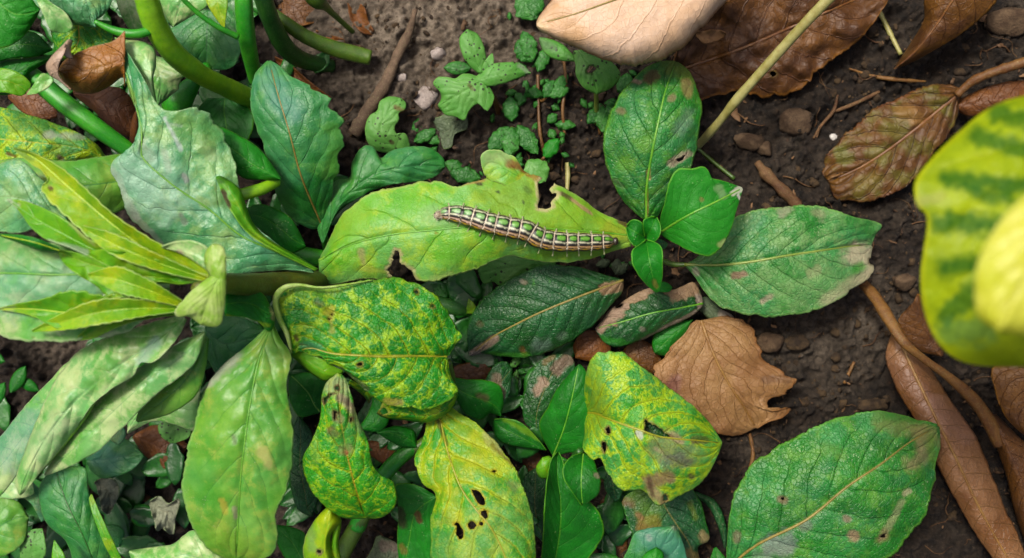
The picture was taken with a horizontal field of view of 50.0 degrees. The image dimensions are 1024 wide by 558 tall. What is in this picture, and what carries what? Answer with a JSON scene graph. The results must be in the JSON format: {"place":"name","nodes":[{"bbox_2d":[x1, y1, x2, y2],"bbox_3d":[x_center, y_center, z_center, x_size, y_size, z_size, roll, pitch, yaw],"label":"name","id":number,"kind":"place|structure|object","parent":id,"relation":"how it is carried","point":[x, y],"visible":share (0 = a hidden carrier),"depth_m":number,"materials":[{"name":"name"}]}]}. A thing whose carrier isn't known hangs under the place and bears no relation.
{"place":"outdoors","nodes":[
{"label":"outdoors","id":0,"kind":"place"},
{"bbox_2d":[0,0,1023,557],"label":"ground","id":1,"kind":"structure","parent":0,"point":[42,362],"depth_m":0.30,"materials":[{"name":"soil"}]},
{"bbox_2d":[0,354,38,402],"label":"ground weed","id":2,"kind":"object","parent":1,"relation":"on","point":[19,379],"visible":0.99,"depth_m":0.31,"materials":[{"name":"green plant"}]},
{"bbox_2d":[0,477,45,557],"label":"round leaved weed","id":3,"kind":"object","parent":1,"relation":"on","point":[14,521],"visible":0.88,"depth_m":0.30,"materials":[{"name":"green plant"}]},
{"bbox_2d":[8,88,57,119],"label":"dead leaf","id":4,"kind":"object","parent":1,"relation":"on","point":[37,105],"visible":0.61,"depth_m":0.29,"materials":[{"name":"brown plant"}]},
{"bbox_2d":[143,493,151,501],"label":"twig","id":5,"kind":"object","parent":1,"relation":"on","point":[146,497],"visible":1,"depth_m":0.32,"materials":[{"name":"brown wood"}]},
{"bbox_2d":[86,336,208,546],"bbox_3d":[-0.095,0.040,0.274,0.025,0.067,0.077,36,90,0],"label":"oval leaved weed","id":6,"kind":"object","parent":1,"relation":"on","point":[173,406],"visible":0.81,"depth_m":0.28,"materials":[{"name":"green plant"}]},
{"bbox_2d":[132,425,187,468],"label":"dead leaf","id":7,"kind":"object","parent":1,"relation":"on","point":[150,441],"visible":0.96,"depth_m":0.30,"materials":[{"name":"brown plant"}]},
{"bbox_2d":[149,496,179,533],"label":"shrivelled leaf","id":8,"kind":"object","parent":1,"relation":"on","point":[163,513],"visible":1,"depth_m":0.30,"materials":[{"name":"grey plant"}]},
{"bbox_2d":[0,37,338,557],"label":"leafy stem plant","id":9,"kind":"object","parent":1,"relation":"on","point":[167,181],"visible":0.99,"depth_m":0.24,"materials":[{"name":"green plant"}]},
{"bbox_2d":[46,31,124,93],"bbox_3d":[-0.093,-0.047,0.240,0.018,0.012,0.012,-13,90,0],"label":"dead leaf","id":10,"kind":"object","parent":9,"relation":"on","point":[95,69],"visible":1,"depth_m":0.24,"materials":[{"name":"brown plant"}]},
{"bbox_2d":[0,0,371,153],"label":"thick stemmed plant","id":11,"kind":"object","parent":1,"relation":"on","point":[196,45],"visible":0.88,"depth_m":0.27,"materials":[{"name":"green plant"}]},
{"bbox_2d":[276,0,313,25],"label":"dead leaf","id":12,"kind":"object","parent":1,"relation":"on","point":[298,11],"visible":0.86,"depth_m":0.30,"materials":[{"name":"brown plant"}]},
{"bbox_2d":[274,56,330,97],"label":"dead leaf","id":13,"kind":"object","parent":1,"relation":"on","point":[297,74],"visible":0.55,"depth_m":0.29,"materials":[{"name":"brown plant"}]},
{"bbox_2d":[0,0,633,557],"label":"undergrowth","id":14,"kind":"object","parent":1,"relation":"on","point":[462,288],"visible":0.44,"depth_m":0.29,"materials":[{"name":"green plant"}]},
{"bbox_2d":[38,466,120,557],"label":"broad leaved weed","id":15,"kind":"object","parent":14,"relation":"on","point":[72,516],"visible":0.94,"depth_m":0.28,"materials":[{"name":"teal plant"}]},
{"bbox_2d":[73,86,135,137],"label":"dead leaf","id":16,"kind":"object","parent":14,"relation":"on","point":[114,108],"visible":0.77,"depth_m":0.29,"materials":[{"name":"brown plant"}]},
{"bbox_2d":[94,478,119,513],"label":"shrivelled leaf","id":17,"kind":"object","parent":14,"relation":"on","point":[108,491],"visible":1,"depth_m":0.30,"materials":[{"name":"grey plant"}]},
{"bbox_2d":[129,111,138,142],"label":"dead leaf","id":18,"kind":"object","parent":14,"relation":"on","point":[134,127],"visible":0.45,"depth_m":0.28,"materials":[{"name":"brown plant"}]},
{"bbox_2d":[368,440,394,463],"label":"dead leaf","id":19,"kind":"object","parent":14,"relation":"on","point":[383,455],"visible":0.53,"depth_m":0.29,"materials":[{"name":"brown plant"}]},
{"bbox_2d":[453,362,491,379],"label":"dead leaf","id":20,"kind":"object","parent":14,"relation":"on","point":[468,370],"visible":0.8,"depth_m":0.29,"materials":[{"name":"brown plant"}]},
{"bbox_2d":[316,30,342,40],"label":"dead leaf","id":21,"kind":"object","parent":1,"relation":"on","point":[336,38],"visible":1,"depth_m":0.29,"materials":[{"name":"brown plant"}]},
{"bbox_2d":[128,277,545,557],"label":"yellow veined plant","id":22,"kind":"object","parent":1,"relation":"on","point":[398,338],"visible":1,"depth_m":0.26,"materials":[{"name":"green plant"}]},
{"bbox_2d":[250,60,445,249],"bbox_3d":[-0.045,-0.034,0.276,0.041,0.038,0.045,-36,90,0],"label":"toothed leaf plant","id":23,"kind":"object","parent":1,"relation":"on","point":[298,123],"visible":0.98,"depth_m":0.26,"materials":[{"name":"green plant"}]},
{"bbox_2d":[347,3,373,34],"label":"dead leaf","id":24,"kind":"object","parent":1,"relation":"on","point":[360,16],"visible":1,"depth_m":0.29,"materials":[{"name":"brown plant"}]},
{"bbox_2d":[348,9,417,137],"bbox_3d":[-0.033,-0.054,0.291,0.005,0.005,0.038,28,90,0],"label":"twig","id":25,"kind":"object","parent":1,"relation":"on","point":[371,104],"visible":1,"depth_m":0.29,"materials":[{"name":"brown wood"}]},
{"bbox_2d":[365,96,409,152],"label":"speckled seedling","id":26,"kind":"object","parent":1,"relation":"on","point":[382,135],"visible":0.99,"depth_m":0.29,"materials":[{"name":"green plant"}]},
{"bbox_2d":[397,73,406,81],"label":"stone","id":27,"kind":"object","parent":1,"relation":"on","point":[401,77],"visible":1,"depth_m":0.29,"materials":[{"name":"white stone"}]},
{"bbox_2d":[411,118,439,150],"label":"seedling","id":28,"kind":"object","parent":1,"relation":"on","point":[428,136],"visible":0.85,"depth_m":0.29,"materials":[{"name":"green plant"}]},
{"bbox_2d":[414,86,438,109],"bbox_3d":[-0.023,-0.048,0.293,0.007,0.004,0.006,0,90,0],"label":"stone","id":29,"kind":"object","parent":1,"relation":"on","point":[425,98],"visible":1,"depth_m":0.29,"materials":[{"name":"white stone"}]},
{"bbox_2d":[430,47,445,60],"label":"stone","id":30,"kind":"object","parent":1,"relation":"on","point":[437,53],"visible":1,"depth_m":0.29,"materials":[{"name":"white stone"}]},
{"bbox_2d":[434,280,447,297],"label":"seedling","id":31,"kind":"object","parent":1,"relation":"on","point":[439,290],"visible":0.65,"depth_m":0.29,"materials":[{"name":"green plant"}]},
{"bbox_2d":[415,291,475,316],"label":"green shoot","id":32,"kind":"object","parent":1,"relation":"on","point":[453,307],"visible":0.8,"depth_m":0.29,"materials":[{"name":"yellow plant"}]},
{"bbox_2d":[445,159,482,186],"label":"seedling","id":33,"kind":"object","parent":1,"relation":"on","point":[459,173],"visible":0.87,"depth_m":0.29,"materials":[{"name":"green plant"}]},
{"bbox_2d":[433,29,530,148],"bbox_3d":[-0.012,-0.049,0.288,0.020,0.019,0.029,41,90,0],"label":"speckled seedling","id":34,"kind":"object","parent":1,"relation":"on","point":[462,94],"visible":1,"depth_m":0.28,"materials":[{"name":"green plant"}]},
{"bbox_2d":[465,357,531,374],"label":"seedling","id":35,"kind":"object","parent":1,"relation":"on","point":[525,362],"visible":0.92,"depth_m":0.29,"materials":[{"name":"green plant"}]},
{"bbox_2d":[490,80,533,122],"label":"seedling","id":36,"kind":"object","parent":1,"relation":"on","point":[509,108],"visible":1,"depth_m":0.29,"materials":[{"name":"green plant"}]},
{"bbox_2d":[488,125,538,158],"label":"seedling","id":37,"kind":"object","parent":1,"relation":"on","point":[508,140],"visible":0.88,"depth_m":0.29,"materials":[{"name":"green plant"}]},
{"bbox_2d":[478,256,555,285],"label":"lobed seedling","id":38,"kind":"object","parent":1,"relation":"on","point":[500,271],"visible":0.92,"depth_m":0.28,"materials":[{"name":"green plant"}]},
{"bbox_2d":[510,358,526,382],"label":"seedling","id":39,"kind":"object","parent":1,"relation":"on","point":[515,362],"visible":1,"depth_m":0.29,"materials":[{"name":"green plant"}]},
{"bbox_2d":[507,0,544,19],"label":"seedling","id":40,"kind":"object","parent":1,"relation":"on","point":[529,9],"visible":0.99,"depth_m":0.29,"materials":[{"name":"green plant"}]},
{"bbox_2d":[514,31,549,154],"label":"seedling","id":41,"kind":"object","parent":1,"relation":"on","point":[525,48],"visible":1,"depth_m":0.29,"materials":[{"name":"green plant"}]},
{"bbox_2d":[522,453,541,470],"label":"dead leaf","id":42,"kind":"object","parent":1,"relation":"on","point":[533,460],"visible":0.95,"depth_m":0.29,"materials":[{"name":"brown plant"}]},
{"bbox_2d":[517,152,568,183],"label":"seedling","id":43,"kind":"object","parent":1,"relation":"on","point":[539,167],"visible":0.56,"depth_m":0.29,"materials":[{"name":"green plant"}]},
{"bbox_2d":[528,74,569,107],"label":"seedling","id":44,"kind":"object","parent":1,"relation":"on","point":[556,88],"visible":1,"depth_m":0.29,"materials":[{"name":"green plant"}]},
{"bbox_2d":[532,103,575,138],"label":"seedling","id":45,"kind":"object","parent":1,"relation":"on","point":[560,124],"visible":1,"depth_m":0.29,"materials":[{"name":"green plant"}]},
{"bbox_2d":[540,132,574,167],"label":"seedling","id":46,"kind":"object","parent":1,"relation":"on","point":[551,148],"visible":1,"depth_m":0.29,"materials":[{"name":"green plant"}]},
{"bbox_2d":[561,61,566,133],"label":"reddish stem","id":47,"kind":"object","parent":1,"relation":"on","point":[563,97],"visible":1,"depth_m":0.29,"materials":[{"name":"plant"}]},
{"bbox_2d":[565,162,569,189],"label":"twig","id":48,"kind":"object","parent":1,"relation":"on","point":[567,175],"visible":0.81,"depth_m":0.30,"materials":[{"name":"wood"}]},
{"bbox_2d":[539,37,620,125],"bbox_3d":[0.018,-0.054,0.286,0.011,0.024,0.026,-42,90,0],"label":"speckled seedling","id":49,"kind":"object","parent":1,"relation":"on","point":[604,76],"visible":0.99,"depth_m":0.28,"materials":[{"name":"green plant"}]},
{"bbox_2d":[573,330,610,361],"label":"dead leaf","id":50,"kind":"object","parent":1,"relation":"on","point":[588,345],"visible":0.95,"depth_m":0.29,"materials":[{"name":"brown plant"}]},
{"bbox_2d":[580,98,614,134],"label":"seedling","id":51,"kind":"object","parent":1,"relation":"on","point":[599,118],"visible":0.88,"depth_m":0.29,"materials":[{"name":"green plant"}]},
{"bbox_2d":[319,61,881,357],"bbox_3d":[0.023,-0.007,0.277,0.134,0.043,0.074,-26,90,0],"label":"broadleaf plant","id":52,"kind":"object","parent":1,"relation":"on","point":[772,262],"visible":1,"depth_m":0.27,"materials":[{"name":"green plant"}]},
{"bbox_2d":[433,203,618,256],"bbox_3d":[0.003,-0.011,0.259,0.045,0.015,0.008,11,90,0],"label":"caterpillar","id":53,"kind":"object","parent":52,"relation":"on","point":[531,233],"visible":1,"depth_m":0.25},
{"bbox_2d":[600,497,627,557],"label":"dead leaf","id":54,"kind":"object","parent":1,"relation":"on","point":[621,549],"visible":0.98,"depth_m":0.29,"materials":[{"name":"brown plant"}]},
{"bbox_2d":[596,255,632,274],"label":"seedling","id":55,"kind":"object","parent":1,"relation":"on","point":[618,266],"visible":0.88,"depth_m":0.29,"materials":[{"name":"green plant"}]},
{"bbox_2d":[608,70,636,102],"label":"seedling","id":56,"kind":"object","parent":1,"relation":"on","point":[624,80],"visible":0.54,"depth_m":0.29,"materials":[{"name":"green plant"}]},
{"bbox_2d":[521,351,726,557],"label":"mosaic leaf plant","id":57,"kind":"object","parent":1,"relation":"on","point":[660,461],"visible":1,"depth_m":0.27,"materials":[{"name":"green plant"}]},
{"bbox_2d":[536,0,726,66],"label":"dead leaf","id":58,"kind":"object","parent":1,"relation":"on","point":[634,33],"visible":1,"depth_m":0.25,"materials":[{"name":"beige plant"}]},
{"bbox_2d":[623,340,660,373],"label":"dead leaf","id":59,"kind":"object","parent":1,"relation":"on","point":[641,353],"visible":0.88,"depth_m":0.29,"materials":[{"name":"brown plant"}]},
{"bbox_2d":[296,0,1023,556],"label":"soil crumbs","id":60,"kind":"object","parent":1,"relation":"on","point":[834,332],"visible":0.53,"depth_m":0.30,"materials":[{"name":"brown soil"}]},
{"bbox_2d":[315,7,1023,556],"bbox_3d":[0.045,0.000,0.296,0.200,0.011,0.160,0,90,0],"label":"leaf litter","id":61,"kind":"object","parent":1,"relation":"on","point":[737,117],"visible":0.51,"depth_m":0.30,"materials":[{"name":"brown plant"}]},
{"bbox_2d":[329,9,1016,557],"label":"root fibres","id":62,"kind":"object","parent":1,"relation":"on","point":[687,253],"visible":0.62,"depth_m":0.29,"materials":[{"name":"brown plant"}]},
{"bbox_2d":[697,149,734,179],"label":"twig","id":63,"kind":"object","parent":1,"relation":"on","point":[717,165],"visible":0.98,"depth_m":0.30,"materials":[{"name":"green plant"}]},
{"bbox_2d":[653,315,796,435],"bbox_3d":[0.057,0.026,0.289,0.036,0.007,0.028,40,90,0],"label":"dead leaf","id":64,"kind":"object","parent":1,"relation":"on","point":[721,375],"visible":0.99,"depth_m":0.29,"materials":[{"name":"brown plant"}]},
{"bbox_2d":[734,133,764,150],"bbox_3d":[0.064,-0.037,0.296,0.009,0.005,0.005,0,90,0],"label":"stone","id":65,"kind":"object","parent":1,"relation":"on","point":[749,141],"visible":1,"depth_m":0.29,"materials":[{"name":"brown stone"}]},
{"bbox_2d":[748,433,754,467],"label":"twig","id":66,"kind":"object","parent":1,"relation":"on","point":[752,458],"visible":0.81,"depth_m":0.29,"materials":[{"name":"brown wood"}]},
{"bbox_2d":[756,141,771,155],"bbox_3d":[0.068,-0.035,0.296,0.005,0.004,0.005,0,90,0],"label":"stone","id":67,"kind":"object","parent":1,"relation":"on","point":[765,148],"visible":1,"depth_m":0.29,"materials":[{"name":"brown stone"}]},
{"bbox_2d":[697,0,834,148],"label":"straw stem","id":68,"kind":"object","parent":1,"relation":"on","point":[815,12],"visible":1,"depth_m":0.27,"materials":[{"name":"beige plant"}]},
{"bbox_2d":[756,332,783,352],"bbox_3d":[0.069,0.017,0.295,0.008,0.005,0.006,0,90,0],"label":"soil clod","id":69,"kind":"object","parent":1,"relation":"on","point":[768,342],"visible":1,"depth_m":0.29,"materials":[{"name":"brown soil"}]},
{"bbox_2d":[754,160,802,205],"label":"twig","id":70,"kind":"object","parent":1,"relation":"on","point":[782,189],"visible":0.98,"depth_m":0.29,"materials":[{"name":"brown wood"}]},
{"bbox_2d":[673,0,887,100],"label":"dead leaf","id":71,"kind":"object","parent":1,"relation":"on","point":[741,51],"visible":0.85,"depth_m":0.29,"materials":[{"name":"brown plant"}]},
{"bbox_2d":[696,29,725,43],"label":"dead leaf","id":72,"kind":"object","parent":71,"relation":"on","point":[709,36],"visible":0.98,"depth_m":0.28,"materials":[{"name":"brown plant"}]},
{"bbox_2d":[779,108,813,136],"bbox_3d":[0.076,-0.042,0.293,0.009,0.006,0.008,0,90,0],"label":"soil clod","id":73,"kind":"object","parent":1,"relation":"on","point":[792,121],"visible":1,"depth_m":0.29,"materials":[{"name":"brown soil"}]},
{"bbox_2d":[784,333,809,349],"bbox_3d":[0.076,0.017,0.295,0.007,0.004,0.005,0,90,0],"label":"soil clod","id":74,"kind":"object","parent":1,"relation":"on","point":[799,341],"visible":1,"depth_m":0.29,"materials":[{"name":"brown soil"}]},
{"bbox_2d":[711,410,939,557],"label":"speckled leaf plant","id":75,"kind":"object","parent":1,"relation":"on","point":[856,485],"visible":1,"depth_m":0.27,"materials":[{"name":"green plant"}]},
{"bbox_2d":[813,95,838,138],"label":"twig","id":76,"kind":"object","parent":1,"relation":"on","point":[828,117],"visible":1,"depth_m":0.29,"materials":[{"name":"brown wood"}]},
{"bbox_2d":[829,133,836,139],"bbox_3d":[0.087,-0.038,0.296,0.002,0.002,0.002,0,90,0],"label":"grit","id":77,"kind":"object","parent":1,"relation":"on","point":[833,136],"visible":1,"depth_m":0.29,"materials":[{"name":"white stone"}]},
{"bbox_2d":[843,361,855,383],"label":"twig","id":78,"kind":"object","parent":1,"relation":"on","point":[850,369],"visible":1,"depth_m":0.30,"materials":[{"name":"brown wood"}]},
{"bbox_2d":[835,90,879,112],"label":"twig","id":79,"kind":"object","parent":1,"relation":"on","point":[865,98],"visible":1,"depth_m":0.29,"materials":[{"name":"brown wood"}]},
{"bbox_2d":[857,399,889,411],"bbox_3d":[0.097,0.034,0.296,0.009,0.005,0.004,0,90,0],"label":"soil clod","id":80,"kind":"object","parent":1,"relation":"on","point":[870,405],"visible":0.93,"depth_m":0.29,"materials":[{"name":"brown soil"}]},
{"bbox_2d":[849,68,925,82],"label":"twig","id":81,"kind":"object","parent":1,"relation":"on","point":[888,78],"visible":1,"depth_m":0.29,"materials":[{"name":"brown wood"}]},
{"bbox_2d":[879,11,902,55],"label":"twig","id":82,"kind":"object","parent":1,"relation":"on","point":[889,32],"visible":1,"depth_m":0.29,"materials":[{"name":"wood"}]},
{"bbox_2d":[892,273,916,291],"bbox_3d":[0.106,0.001,0.296,0.006,0.005,0.005,0,90,0],"label":"soil clod","id":83,"kind":"object","parent":1,"relation":"on","point":[905,282],"visible":1,"depth_m":0.29,"materials":[{"name":"brown soil"}]},
{"bbox_2d":[898,294,943,355],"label":"dead leaf","id":84,"kind":"object","parent":1,"relation":"on","point":[913,324],"visible":0.76,"depth_m":0.29,"materials":[{"name":"brown plant"}]},
{"bbox_2d":[822,57,1023,201],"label":"dead leaf","id":85,"kind":"object","parent":1,"relation":"on","point":[883,150],"visible":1,"depth_m":0.29,"materials":[{"name":"brown plant"}]},
{"bbox_2d":[858,280,1023,538],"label":"dry stalk","id":86,"kind":"object","parent":1,"relation":"on","point":[1007,442],"visible":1,"depth_m":0.28,"materials":[{"name":"brown plant"}]},
{"bbox_2d":[894,0,996,68],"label":"dead leaf","id":87,"kind":"object","parent":1,"relation":"on","point":[945,22],"visible":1,"depth_m":0.28,"materials":[{"name":"brown plant"}]},
{"bbox_2d":[885,335,1023,557],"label":"dead leaf","id":88,"kind":"object","parent":1,"relation":"on","point":[962,464],"visible":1,"depth_m":0.28,"materials":[{"name":"brown plant"}]},
{"bbox_2d":[914,96,1023,366],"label":"variegated yellow plant","id":89,"kind":"object","parent":1,"relation":"on","point":[969,190],"visible":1,"depth_m":0.16,"materials":[{"name":"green plant"}]},
{"bbox_2d":[958,80,1023,116],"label":"dead leaf","id":90,"kind":"object","parent":1,"relation":"on","point":[976,103],"visible":0.86,"depth_m":0.29,"materials":[{"name":"brown plant"}]},
{"bbox_2d":[985,7,1023,36],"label":"soil clod","id":91,"kind":"object","parent":1,"relation":"on","point":[1006,21],"visible":1,"depth_m":0.29,"materials":[{"name":"brown soil"}]},
{"bbox_2d":[991,367,1023,434],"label":"dead leaf","id":92,"kind":"object","parent":1,"relation":"on","point":[1008,383],"visible":0.86,"depth_m":0.28,"materials":[{"name":"brown plant"}]}
]}

